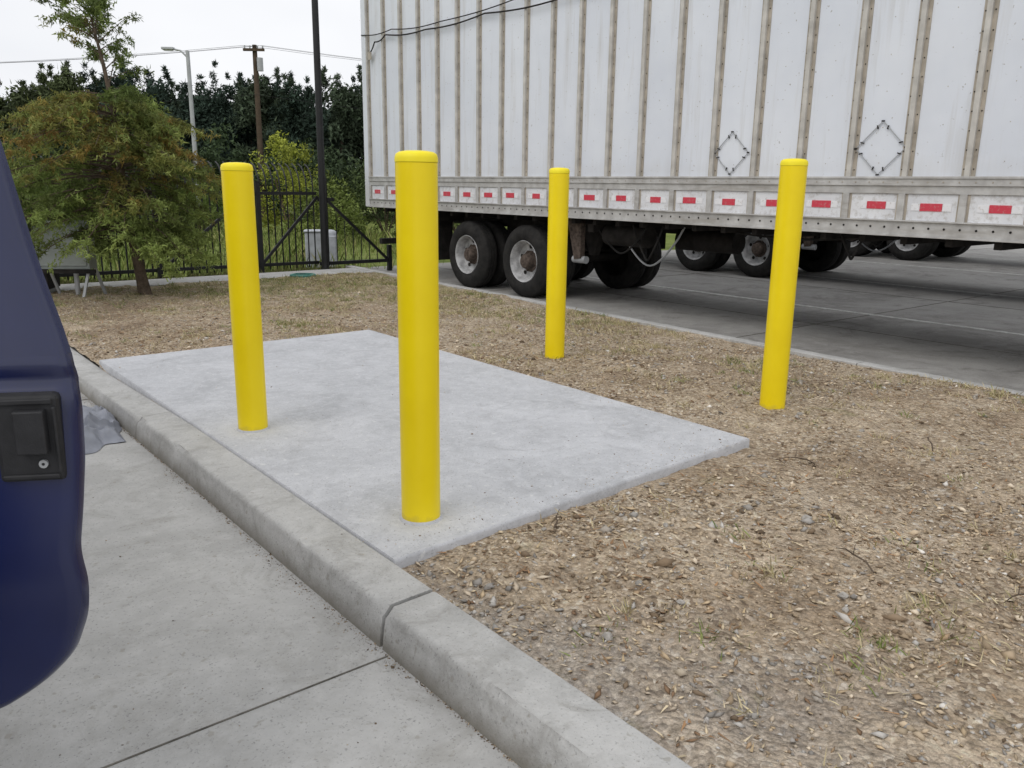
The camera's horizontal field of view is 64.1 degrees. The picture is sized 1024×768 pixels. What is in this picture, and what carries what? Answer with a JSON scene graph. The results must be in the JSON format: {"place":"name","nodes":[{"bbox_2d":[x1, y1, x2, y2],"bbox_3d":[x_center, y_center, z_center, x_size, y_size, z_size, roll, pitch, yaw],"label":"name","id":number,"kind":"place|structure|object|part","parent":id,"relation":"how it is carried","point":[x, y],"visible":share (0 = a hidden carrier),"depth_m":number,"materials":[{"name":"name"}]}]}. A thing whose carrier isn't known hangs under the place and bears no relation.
{"place":"outdoors","nodes":[
{"label":"outdoors","id":0,"kind":"place"},
{"bbox_2d":[0,0,361,108],"label":"sky","id":1,"kind":"structure","parent":0,"point":[189,25],"materials":[{"name":"white"}]},
{"bbox_2d":[60,264,347,283],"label":"fence line grass","id":2,"kind":"structure","parent":0,"point":[193,275],"depth_m":13.04,"materials":[{"name":"green plant"}]},
{"bbox_2d":[0,345,520,767],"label":"road pavement","id":3,"kind":"structure","parent":0,"point":[187,564],"depth_m":2.67,"materials":[{"name":"concrete"}]},
{"bbox_2d":[0,140,88,708],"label":"blue van","id":4,"kind":"object","parent":3,"relation":"on","point":[44,595],"visible":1,"depth_m":1.55,"materials":[{"name":"paint"}]},
{"bbox_3d":[-1.335,-0.405,1.436,0.998,0.725,0.174,-2,14,-11],"label":"door window frame","id":5,"kind":"part","parent":4,"relation":"part of","materials":[{"name":"blue paint"}]},
{"bbox_2d":[82,405,124,453],"bbox_3d":[-2.819,0.242,5.106,0.655,0.145,1.040,-10,17,-38],"label":"crumpled tarp","id":6,"kind":"object","parent":3,"relation":"on","point":[102,427],"visible":0.34,"depth_m":5.00,"materials":[{"name":"grey plastic"}]},
{"bbox_2d":[59,268,371,289],"bbox_3d":[1.047,0.220,5.424,5.730,0.150,19.130,-10,17,-38],"label":"concrete mow strip","id":7,"kind":"object","parent":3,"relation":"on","point":[153,282],"visible":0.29,"depth_m":12.35,"materials":[{"name":"grey concrete"}]},
{"bbox_2d":[84,399,387,767],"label":"road joint","id":8,"kind":"object","parent":3,"relation":"on","point":[175,739],"visible":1,"depth_m":2.45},
{"bbox_2d":[59,393,519,767],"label":"kerb debris","id":9,"kind":"object","parent":3,"relation":"on","point":[449,707],"visible":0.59,"depth_m":3.07,"materials":[{"name":"stone"}]},
{"bbox_2d":[70,347,691,767],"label":"curb","id":10,"kind":"structure","parent":3,"relation":"on","point":[518,707],"depth_m":2.78,"materials":[{"name":"concrete"}]},
{"bbox_2d":[61,197,675,280],"bbox_3d":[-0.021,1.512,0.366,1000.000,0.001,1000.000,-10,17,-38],"label":"ground","id":11,"kind":"structure","parent":0,"point":[670,240],"depth_m":20.59,"materials":[{"name":"green plant"}]},
{"bbox_2d":[61,160,151,234],"bbox_3d":[-11.816,-5.321,23.648,3.499,2.748,2.540,14,19,43],"label":"shrub","id":12,"kind":"object","parent":11,"relation":"on","point":[115,200],"visible":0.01,"depth_m":23.37,"materials":[{"name":"green plant"}]},
{"bbox_2d":[161,47,197,184],"bbox_3d":[-12.744,-9.576,31.678,1.047,6.470,0.240,1,14,0],"label":"street lamp","id":13,"kind":"object","parent":11,"relation":"on","point":[191,105],"visible":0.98,"depth_m":31.25,"materials":[{"name":"grey metal"}]},
{"bbox_2d":[161,174,224,232],"bbox_3d":[-9.038,-5.025,23.576,2.676,2.368,2.927,1,14,0],"label":"shrub","id":14,"kind":"object","parent":11,"relation":"on","point":[206,201],"visible":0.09,"depth_m":23.28,"materials":[{"name":"green plant"}]},
{"bbox_2d":[0,59,394,222],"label":"distant trees","id":15,"kind":"object","parent":11,"relation":"on","point":[232,124],"visible":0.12,"depth_m":36.33,"materials":[{"name":"green plant"}]},
{"bbox_2d":[12,156,391,279],"bbox_3d":[-8.503,-1.927,10.185,15.910,1.925,0.392,-10,17,-38],"label":"metal fence","id":16,"kind":"object","parent":11,"relation":"on","point":[262,264],"visible":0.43,"depth_m":13.66,"materials":[{"name":"black metal"}]},
{"bbox_2d":[60,218,443,282],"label":"tall weeds","id":17,"kind":"object","parent":11,"relation":"on","point":[373,238],"visible":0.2,"depth_m":16.73,"materials":[{"name":"green plant"}]},
{"bbox_2d":[243,45,266,219],"bbox_3d":[-10.358,-10.209,33.517,0.840,6.900,0.365,1,14,0],"label":"utility pole","id":18,"kind":"object","parent":11,"relation":"on","point":[257,64],"visible":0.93,"depth_m":33.20,"materials":[{"name":"brown wood"}]},
{"bbox_2d":[4,45,361,109],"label":"overhead wires","id":19,"kind":"object","parent":18,"relation":"attached to","point":[195,51],"visible":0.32,"depth_m":32.96,"materials":[{"name":"black metal"}]},
{"bbox_2d":[249,130,329,233],"bbox_3d":[-6.802,-5.986,24.947,2.389,3.325,2.118,10,17,35],"label":"shrub","id":20,"kind":"object","parent":11,"relation":"on","point":[278,143],"visible":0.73,"depth_m":24.58,"materials":[{"name":"green plant"}]},
{"bbox_2d":[311,0,328,269],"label":"light pole","id":21,"kind":"object","parent":11,"relation":"on","point":[320,149],"visible":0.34,"depth_m":13.57,"materials":[{"name":"black metal"}]},
{"bbox_2d":[303,229,336,267],"bbox_3d":[-3.599,-2.557,15.441,0.610,0.710,0.400,-2,14,-11],"label":"utility pedestal","id":22,"kind":"object","parent":11,"relation":"on","point":[332,244],"visible":0.47,"depth_m":15.26,"materials":[{"name":"grey metal"}]},
{"bbox_2d":[280,169,367,241],"bbox_3d":[-4.967,-4.614,21.868,2.326,2.186,2.558,1,14,0],"label":"shrub","id":23,"kind":"object","parent":11,"relation":"on","point":[346,211],"visible":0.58,"depth_m":21.61,"materials":[{"name":"green plant"}]},
{"bbox_2d":[339,154,395,239],"bbox_3d":[-3.527,-5.261,23.531,2.944,2.704,2.850,1,14,0],"label":"shrub","id":24,"kind":"object","parent":11,"relation":"on","point":[359,186],"visible":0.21,"depth_m":23.16,"materials":[{"name":"green plant"}]},
{"bbox_2d":[51,270,1023,767],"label":"dirt verge","id":25,"kind":"structure","parent":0,"point":[841,736],"depth_m":3.27,"materials":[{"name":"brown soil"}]},
{"bbox_2d":[26,214,59,292],"bbox_3d":[-6.212,-1.670,10.521,0.570,1.030,0.440,-1,14,-8],"label":"equipment box","id":26,"kind":"object","parent":25,"relation":"on","point":[50,284],"visible":0.07,"depth_m":10.56,"materials":[{"name":"black metal"}]},
{"bbox_2d":[33,220,106,296],"bbox_3d":[-5.549,-1.559,10.242,0.740,0.956,0.430,-1,14,-6],"label":"electrical enclosure","id":27,"kind":"object","parent":25,"relation":"on","point":[74,264],"visible":0.34,"depth_m":10.12,"materials":[{"name":"grey metal"}]},
{"bbox_2d":[0,0,225,294],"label":"cypress tree","id":28,"kind":"object","parent":25,"relation":"on","point":[77,198],"visible":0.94,"depth_m":9.82,"materials":[{"name":"green plant"}]},
{"bbox_2d":[290,273,315,277],"bbox_3d":[-3.277,-1.699,12.821,0.397,0.064,0.397,1,14,0],"label":"valve box cover","id":29,"kind":"object","parent":25,"relation":"on","point":[306,275],"visible":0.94,"depth_m":12.70,"materials":[{"name":"green plastic"}]},
{"bbox_2d":[99,330,749,567],"bbox_3d":[-0.932,0.137,5.626,2.465,0.143,4.574,-10,17,-38],"label":"concrete pad","id":30,"kind":"object","parent":25,"relation":"on","point":[302,448],"visible":0.78,"depth_m":4.70,"materials":[{"name":"grey concrete"}]},
{"bbox_2d":[220,162,269,432],"bbox_3d":[-1.501,-0.421,4.614,0.190,1.602,0.190,1,14,0],"label":"bollard","id":31,"kind":"object","parent":30,"relation":"on","point":[237,180],"visible":0.88,"depth_m":4.53,"materials":[{"name":"yellow plastic"}]},
{"bbox_2d":[394,150,442,525],"bbox_3d":[-0.383,-0.118,3.371,0.190,1.627,0.190,1,14,0],"label":"bollard","id":32,"kind":"object","parent":30,"relation":"on","point":[416,183],"visible":0.91,"depth_m":3.28,"materials":[{"name":"yellow plastic"}]},
{"bbox_2d":[110,332,751,557],"bbox_3d":[-1.013,0.077,5.562,2.641,0.012,4.403,-10,17,-38],"label":"pad debris","id":33,"kind":"object","parent":30,"relation":"on","point":[534,449],"visible":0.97,"depth_m":4.42,"materials":[{"name":"stone"}]},
{"bbox_2d":[51,277,1023,762],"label":"soil clods","id":34,"kind":"object","parent":25,"relation":"on","point":[659,561],"visible":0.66,"depth_m":3.25,"materials":[{"name":"soil"}]},
{"bbox_2d":[55,275,1023,767],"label":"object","id":35,"kind":"structure","parent":25,"relation":"on","point":[811,599],"depth_m":3.48,"materials":[{"name":"stone"}]},
{"bbox_2d":[545,167,569,358],"bbox_3d":[0.373,-0.938,6.830,0.169,1.681,0.169,1,14,0],"label":"bollard","id":36,"kind":"object","parent":25,"relation":"on","point":[558,208],"visible":0.86,"depth_m":6.75,"materials":[{"name":"yellow plastic"}]},
{"bbox_2d":[523,328,1023,718],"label":"stones","id":37,"kind":"object","parent":25,"relation":"on","point":[607,636],"visible":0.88,"depth_m":2.99,"materials":[{"name":"beige stone"}]},
{"bbox_2d":[759,158,807,409],"bbox_3d":[1.765,-0.581,5.348,0.169,1.723,0.169,1,14,0],"label":"bollard","id":38,"kind":"object","parent":25,"relation":"on","point":[786,246],"visible":0.85,"depth_m":5.26,"materials":[{"name":"yellow plastic"}]},
{"bbox_2d":[553,387,1023,602],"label":"twigs","id":39,"kind":"object","parent":25,"relation":"on","point":[864,560],"visible":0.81,"depth_m":3.28,"materials":[{"name":"brown wood"}]},
{"bbox_2d":[364,244,1023,390],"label":"yard pavement","id":40,"kind":"structure","parent":0,"point":[1002,369],"depth_m":11.22,"materials":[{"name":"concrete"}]},
{"bbox_2d":[346,265,1023,395],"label":"curb","id":41,"kind":"structure","parent":40,"relation":"on","point":[804,353],"depth_m":7.88,"materials":[{"name":"concrete"}]},
{"bbox_2d":[359,0,1023,296],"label":"box trailer","id":42,"kind":"object","parent":40,"relation":"on","point":[691,124],"visible":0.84,"depth_m":9.10,"materials":[{"name":"metal"}]},
{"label":"rear doors and guard","id":43,"kind":"part","parent":42,"relation":"part of","materials":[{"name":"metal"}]},
{"bbox_2d":[438,248,1021,354],"bbox_3d":[29.462,-2.044,16.731,53.100,0.004,38.900,-10,17,-38],"label":"yard joint","id":44,"kind":"object","parent":40,"relation":"on","point":[829,321],"depth_m":11.31,"materials":[{"name":"black asphalt"}]},
{"bbox_2d":[657,230,895,276],"bbox_3d":[7.300,-3.820,12.612,2.591,4.792,15.229,-10,17,-38],"label":"box trailer","id":45,"kind":"object","parent":40,"relation":"on","point":[753,258],"visible":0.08,"depth_m":15.54,"materials":[{"name":"rubber"}]},
{"bbox_2d":[586,254,1023,335],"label":"painted line","id":46,"kind":"object","parent":40,"relation":"on","point":[872,282],"depth_m":12.57,"materials":[{"name":"paint"}]},
{"bbox_2d":[849,239,970,259],"bbox_3d":[12.006,-4.745,16.707,2.591,4.792,15.229,-10,17,-38],"label":"box trailer","id":47,"kind":"object","parent":40,"relation":"on","point":[897,249],"visible":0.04,"depth_m":19.13,"materials":[{"name":"metal"}]}
]}

